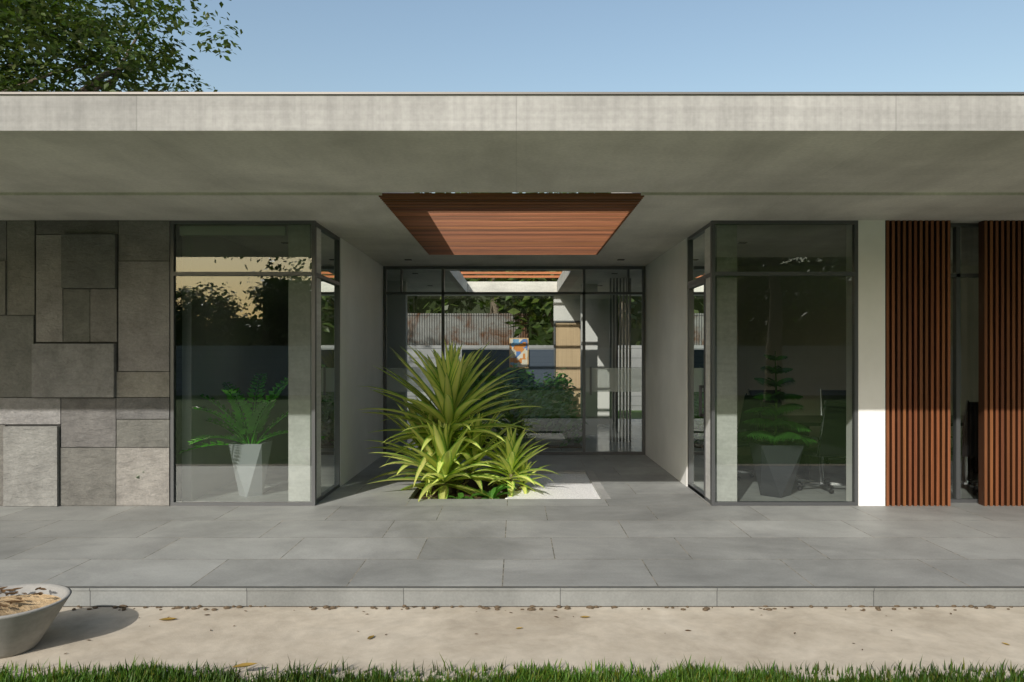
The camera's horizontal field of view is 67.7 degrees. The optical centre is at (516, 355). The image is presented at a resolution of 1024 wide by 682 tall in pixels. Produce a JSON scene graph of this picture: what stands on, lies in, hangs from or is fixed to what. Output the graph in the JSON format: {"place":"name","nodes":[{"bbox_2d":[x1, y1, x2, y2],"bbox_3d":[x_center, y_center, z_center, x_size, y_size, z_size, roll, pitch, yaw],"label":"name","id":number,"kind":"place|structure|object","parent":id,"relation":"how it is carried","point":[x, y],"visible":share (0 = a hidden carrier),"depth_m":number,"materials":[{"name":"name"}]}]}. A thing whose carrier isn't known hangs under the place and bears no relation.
{"place":"outdoors","nodes":[
{"label":"outdoors","id":0,"kind":"place"},
{"bbox_2d":[182,225,287,499],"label":"interior room walls","id":1,"kind":"structure","parent":0,"point":[234,330],"depth_m":9.22,"materials":[{"name":"paint"}]},
{"bbox_2d":[0,455,1023,585],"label":"platform floor","id":2,"kind":"structure","parent":0,"point":[650,522],"depth_m":6.55,"materials":[{"name":"tile"}]},
{"bbox_2d":[0,221,181,505],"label":"stone clad wall","id":3,"kind":"structure","parent":2,"relation":"on","point":[84,363],"depth_m":8.01,"materials":[{"name":"grey stone"}]},
{"bbox_2d":[228,440,271,496],"bbox_3d":[-3.000,1.281,8.620,0.370,0.600,0.370,0,0,0],"label":"pot","id":4,"kind":"object","parent":2,"relation":"on","point":[250,463],"visible":0.88,"depth_m":8.47,"materials":[{"name":"grey ceramic"}]},
{"bbox_2d":[139,373,332,475],"bbox_3d":[-3.072,0.698,8.672,1.949,1.236,1.544,0,0,0],"label":"zz plant","id":5,"kind":"object","parent":4,"relation":"on","point":[257,420],"visible":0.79,"depth_m":8.49,"materials":[{"name":"green plant"}]},
{"bbox_2d":[413,475,507,498],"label":"planter soil","id":6,"kind":"structure","parent":2,"relation":"in","point":[472,483],"depth_m":9.25,"materials":[{"name":"brown soil"}]},
{"bbox_2d":[417,478,444,498],"bbox_3d":[-0.980,1.560,8.681,0.347,0.284,0.343,0,0,0],"label":"plant","id":7,"kind":"object","parent":6,"relation":"on","point":[430,495],"visible":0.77,"depth_m":8.69,"materials":[{"name":"green plant"}]},
{"bbox_2d":[359,339,538,501],"bbox_3d":[-0.778,0.821,9.195,2.253,2.056,2.278,0,0,0],"label":"yucca plant","id":8,"kind":"object","parent":6,"relation":"on","point":[432,432],"visible":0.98,"depth_m":8.93,"materials":[{"name":"green plant"}]},
{"bbox_2d":[447,493,474,498],"bbox_3d":[-0.602,1.629,8.616,0.412,0.118,0.334,0,0,-30],"label":"plant","id":9,"kind":"object","parent":6,"relation":"on","point":[461,496],"visible":0.63,"depth_m":8.65,"materials":[{"name":"green plant"}]},
{"bbox_2d":[470,484,510,498],"bbox_3d":[-0.312,1.582,8.713,0.466,0.198,0.532,0,0,-44],"label":"planter herb","id":10,"kind":"object","parent":6,"relation":"on","point":[493,492],"visible":0.77,"depth_m":8.70,"materials":[{"name":"green plant"}]},
{"bbox_2d":[473,427,560,496],"bbox_3d":[-0.045,1.282,9.085,1.120,0.922,1.100,0,0,-25],"label":"dracaena","id":11,"kind":"object","parent":6,"relation":"on","point":[519,467],"visible":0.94,"depth_m":8.99,"materials":[{"name":"green plant"}]},
{"bbox_2d":[288,225,736,500],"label":"interior columns","id":12,"kind":"structure","parent":2,"relation":"on","point":[298,372],"depth_m":8.10,"materials":[{"name":"concrete"}]},
{"bbox_2d":[507,474,599,498],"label":"planter gravel","id":13,"kind":"structure","parent":2,"relation":"on","point":[570,486],"depth_m":9.26,"materials":[{"name":"white gravel"}]},
{"bbox_2d":[527,471,610,498],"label":"planter kerb","id":14,"kind":"structure","parent":2,"relation":"in","point":[602,493],"depth_m":9.90,"materials":[{"name":"concrete"}]},
{"bbox_2d":[170,220,977,505],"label":"window frames","id":15,"kind":"structure","parent":2,"relation":"on","point":[957,275],"depth_m":8.09,"materials":[{"name":"black metal"}]},
{"bbox_2d":[180,226,286,235],"bbox_3d":[-3.020,-1.327,8.145,1.120,0.095,0.070,0,0,0],"label":"roller blind","id":16,"kind":"object","parent":15,"relation":"attached to","point":[233,230],"visible":1,"depth_m":8.11,"materials":[{"name":"white fabric"}]},
{"bbox_2d":[0,95,1023,295],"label":"roof slab","id":17,"kind":"structure","parent":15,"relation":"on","point":[686,166],"depth_m":5.74,"materials":[{"name":"grey concrete"}]},
{"bbox_2d":[379,193,643,254],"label":"wooden ceiling slats","id":18,"kind":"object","parent":17,"relation":"attached to","point":[512,223],"depth_m":7.96,"materials":[{"name":"brown wood"}]},
{"bbox_2d":[461,272,561,277],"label":"wooden slats","id":19,"kind":"object","parent":17,"relation":"on","point":[511,276],"visible":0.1,"depth_m":16.65,"materials":[{"name":"brown wood"}]},
{"bbox_2d":[0,92,1023,94],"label":"roof flashing","id":20,"kind":"object","parent":17,"relation":"on","point":[511,93],"visible":0.25,"depth_m":4.89,"materials":[{"name":"grey metal"}]},
{"bbox_2d":[281,242,747,285],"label":"downlights","id":21,"kind":"object","parent":17,"relation":"on","point":[598,285],"visible":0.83,"depth_m":11.25,"materials":[{"name":"black"}]},
{"bbox_2d":[321,230,704,494],"bbox_3d":[4.190,0.081,10.105,15.620,2.960,4.110,0,0,0],"label":"window glass","id":22,"kind":"object","parent":15,"relation":"in","point":[328,364],"visible":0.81,"depth_m":8.80,"materials":[{"name":"clear glass"}]},
{"bbox_2d":[387,368,640,391],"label":"frosted door bands","id":23,"kind":"object","parent":15,"relation":"attached to","point":[616,379],"depth_m":12.16,"materials":[{"name":"grey glass"}]},
{"bbox_2d":[340,220,884,505],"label":"plaster walls","id":24,"kind":"structure","parent":2,"relation":"on","point":[361,315],"depth_m":9.68,"materials":[{"name":"white paint"}]},
{"bbox_2d":[737,393,764,480],"bbox_3d":[2.791,1.043,9.878,0.702,1.076,0.600,0,0,-10],"label":"office chair","id":25,"kind":"object","parent":2,"relation":"on","point":[750,402],"visible":0.3,"depth_m":9.87,"materials":[{"name":"black leather"}]},
{"bbox_2d":[748,389,782,460],"bbox_3d":[3.825,1.043,11.240,0.600,1.076,0.702,0,0,-6],"label":"office chair","id":26,"kind":"object","parent":2,"relation":"on","point":[766,404],"visible":0.03,"depth_m":11.51,"materials":[{"name":"black leather"}]},
{"bbox_2d":[749,441,803,497],"bbox_3d":[2.930,1.286,8.620,0.470,0.590,0.470,0,0,0],"label":"pot","id":27,"kind":"object","parent":2,"relation":"on","point":[776,467],"visible":0.97,"depth_m":8.43,"materials":[{"name":"grey ceramic"}]},
{"bbox_2d":[737,351,816,444],"bbox_3d":[2.937,0.491,8.616,0.887,1.080,0.879,0,0,0],"label":"norfolk pine","id":28,"kind":"object","parent":27,"relation":"on","point":[775,410],"visible":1,"depth_m":8.52,"materials":[{"name":"green plant"}]},
{"bbox_2d":[793,400,845,493],"bbox_3d":[3.584,1.043,8.956,0.600,1.076,0.702,0,0,-17],"label":"office chair","id":29,"kind":"object","parent":2,"relation":"on","point":[832,439],"visible":0.77,"depth_m":8.70,"materials":[{"name":"black leather"}]},
{"bbox_2d":[820,389,845,463],"bbox_3d":[4.835,1.043,11.230,0.600,1.076,0.702,0,0,11],"label":"office chair","id":30,"kind":"object","parent":2,"relation":"on","point":[833,395],"visible":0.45,"depth_m":11.53,"materials":[{"name":"black leather"}]},
{"bbox_2d":[737,266,977,454],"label":"meeting room wall","id":31,"kind":"structure","parent":2,"relation":"on","point":[799,322],"depth_m":12.06,"materials":[{"name":"stone"}]},
{"bbox_2d":[761,415,977,479],"bbox_3d":[4.950,1.211,10.100,3.300,0.740,1.200,0,0,0],"label":"meeting table","id":32,"kind":"object","parent":2,"relation":"on","point":[803,470],"visible":0.12,"depth_m":9.92,"materials":[{"name":"black wood"}]},
{"bbox_2d":[885,220,1023,505],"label":"wood fins","id":33,"kind":"object","parent":2,"relation":"on","point":[918,363],"visible":0.98,"depth_m":8.01,"materials":[{"name":"brown wood"}]},
{"bbox_2d":[951,400,977,493],"bbox_3d":[5.275,1.043,8.960,0.600,1.076,0.702,0,0,-6],"label":"office chair","id":34,"kind":"object","parent":2,"relation":"on","point":[969,441],"visible":0.44,"depth_m":8.69,"materials":[{"name":"black leather"}]},
{"bbox_2d":[0,607,1023,680],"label":"concrete path","id":35,"kind":"structure","parent":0,"point":[267,637],"depth_m":4.62,"materials":[{"name":"beige concrete"}]},
{"bbox_2d":[0,583,71,658],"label":"concrete bowl planter","id":36,"kind":"object","parent":35,"relation":"on","point":[25,625],"visible":0.98,"depth_m":4.38,"materials":[{"name":"concrete"},{"name":"sand"}]},
{"bbox_2d":[0,586,46,606],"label":"dry leaves","id":37,"kind":"object","parent":36,"relation":"on","point":[2,589],"visible":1,"depth_m":4.56,"materials":[{"name":"brown plant"}]},
{"bbox_2d":[64,606,951,653],"bbox_3d":[0.080,1.710,4.784,6.422,0.005,0.838,0,0,0],"label":"path debris","id":38,"kind":"object","parent":35,"relation":"on","point":[557,616],"visible":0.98,"depth_m":5.03,"materials":[{"name":"brown plant"}]},
{"bbox_2d":[0,586,1023,605],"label":"step riser","id":39,"kind":"object","parent":35,"relation":"on","point":[544,595],"visible":1,"depth_m":5.20,"materials":[{"name":"stone"}]},
{"bbox_2d":[63,606,1022,606],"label":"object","id":40,"kind":"object","parent":35,"relation":"on","point":[547,606],"visible":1,"depth_m":5.21,"materials":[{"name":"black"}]},
{"bbox_2d":[72,605,1023,610],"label":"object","id":41,"kind":"structure","parent":35,"relation":"on","point":[497,607],"depth_m":5.17,"materials":[{"name":"brown"}]},
{"bbox_2d":[159,616,1008,667],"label":"fallen leaves","id":42,"kind":"object","parent":35,"relation":"on","point":[238,665],"depth_m":4.52,"materials":[{"name":"brown plant"}]},
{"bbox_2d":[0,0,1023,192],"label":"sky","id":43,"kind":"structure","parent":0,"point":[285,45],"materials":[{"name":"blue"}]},
{"bbox_2d":[387,419,641,450],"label":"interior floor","id":44,"kind":"structure","parent":0,"point":[600,441],"depth_m":13.84,"materials":[{"name":"grey tile"}]},
{"bbox_2d":[387,281,615,438],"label":"white walls","id":45,"kind":"structure","parent":44,"relation":"on","point":[567,307],"depth_m":15.20,"materials":[{"name":"grey paint"}]},
{"bbox_2d":[554,321,579,379],"bbox_3d":[1.240,0.391,17.530,0.760,2.380,0.140,0,0,0],"label":"court door frame","id":46,"kind":"object","parent":45,"relation":"in","point":[555,343],"visible":0.26,"depth_m":17.49,"materials":[{"name":"black metal"}]},
{"bbox_2d":[556,322,579,416],"bbox_3d":[1.240,0.406,17.545,0.680,2.330,0.050,0,0,0],"label":"court door leaf","id":47,"kind":"object","parent":46,"relation":"in","point":[568,346],"visible":0.43,"depth_m":17.52,"materials":[{"name":"beige wood"}]},
{"bbox_2d":[462,349,553,397],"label":"boundary wall","id":48,"kind":"structure","parent":44,"relation":"on","point":[541,362],"depth_m":17.50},
{"bbox_2d":[509,338,528,367],"bbox_3d":[0.060,-0.054,17.452,0.440,0.690,0.036,0,0,0],"label":"framed painting","id":49,"kind":"object","parent":48,"relation":"attached to","point":[519,357],"visible":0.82,"depth_m":17.43,"materials":[{"name":"fabric"}]},
{"bbox_2d":[453,434,581,447],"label":"court soil","id":50,"kind":"structure","parent":44,"relation":"on","point":[576,445],"depth_m":13.00,"materials":[{"name":"brown soil"}]},
{"bbox_2d":[460,365,591,446],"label":"court shrubs","id":51,"kind":"object","parent":50,"relation":"on","point":[552,400],"visible":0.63,"depth_m":14.22,"materials":[{"name":"green plant"}]},
{"bbox_2d":[505,418,581,444],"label":"stepping stones","id":52,"kind":"object","parent":50,"relation":"on","point":[547,437],"visible":0.36,"depth_m":13.20,"materials":[{"name":"stone"}]},
{"bbox_2d":[609,278,630,441],"bbox_3d":[1.915,0.081,14.040,0.390,3.000,0.080,0,0,0],"label":"slat screen","id":53,"kind":"object","parent":44,"relation":"on","point":[610,358],"visible":0.96,"depth_m":14.00,"materials":[{"name":"grey metal"}]},
{"bbox_2d":[407,345,641,409],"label":"boundary wall","id":54,"kind":"structure","parent":0,"point":[636,362],"depth_m":24.00,"materials":[{"name":"grey concrete"}]},
{"bbox_2d":[246,410,967,681],"bbox_3d":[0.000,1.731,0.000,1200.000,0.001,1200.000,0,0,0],"label":"lawn","id":55,"kind":"structure","parent":0,"point":[636,414],"depth_m":22.34,"materials":[{"name":"green plant"}]},
{"bbox_2d":[0,0,242,91],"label":"tree","id":56,"kind":"object","parent":55,"relation":"on","point":[30,15],"visible":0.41,"depth_m":15.81,"materials":[{"name":"green plant"}]},
{"bbox_2d":[407,313,529,344],"bbox_3d":[-2.075,0.121,28.200,5.150,3.220,2.460,0,0,0],"label":"fence","id":57,"kind":"object","parent":55,"relation":"on","point":[467,328],"visible":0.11,"depth_m":27.00,"materials":[{"name":"metal"}]},
{"bbox_2d":[416,192,576,312],"bbox_3d":[-1.042,-4.133,35.743,9.691,11.742,9.830,0,0,37],"label":"tree","id":58,"kind":"object","parent":55,"relation":"on","point":[494,307],"visible":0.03,"depth_m":34.80,"materials":[{"name":"green plant"}]},
{"bbox_2d":[0,653,1023,681],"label":"grass blades","id":59,"kind":"object","parent":55,"relation":"on","point":[146,673],"depth_m":4.00,"materials":[{"name":"green plant"}]},
{"bbox_2d":[407,192,641,344],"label":"tree","id":60,"kind":"object","parent":55,"relation":"on","point":[453,304],"visible":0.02,"depth_m":35.34,"materials":[{"name":"green plant"}]},
{"bbox_2d":[466,271,634,344],"bbox_3d":[1.165,-1.754,26.009,6.446,6.988,6.314,0,0,0],"label":"tree","id":61,"kind":"object","parent":55,"relation":"on","point":[545,303],"visible":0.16,"depth_m":25.56,"materials":[{"name":"green plant"}]},
{"bbox_2d":[563,192,640,344],"bbox_3d":[4.982,-3.644,31.820,7.546,10.761,8.898,0,0,0],"label":"tree","id":62,"kind":"object","parent":55,"relation":"on","point":[618,297],"visible":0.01,"depth_m":31.76,"materials":[{"name":"green plant"}]}
]}

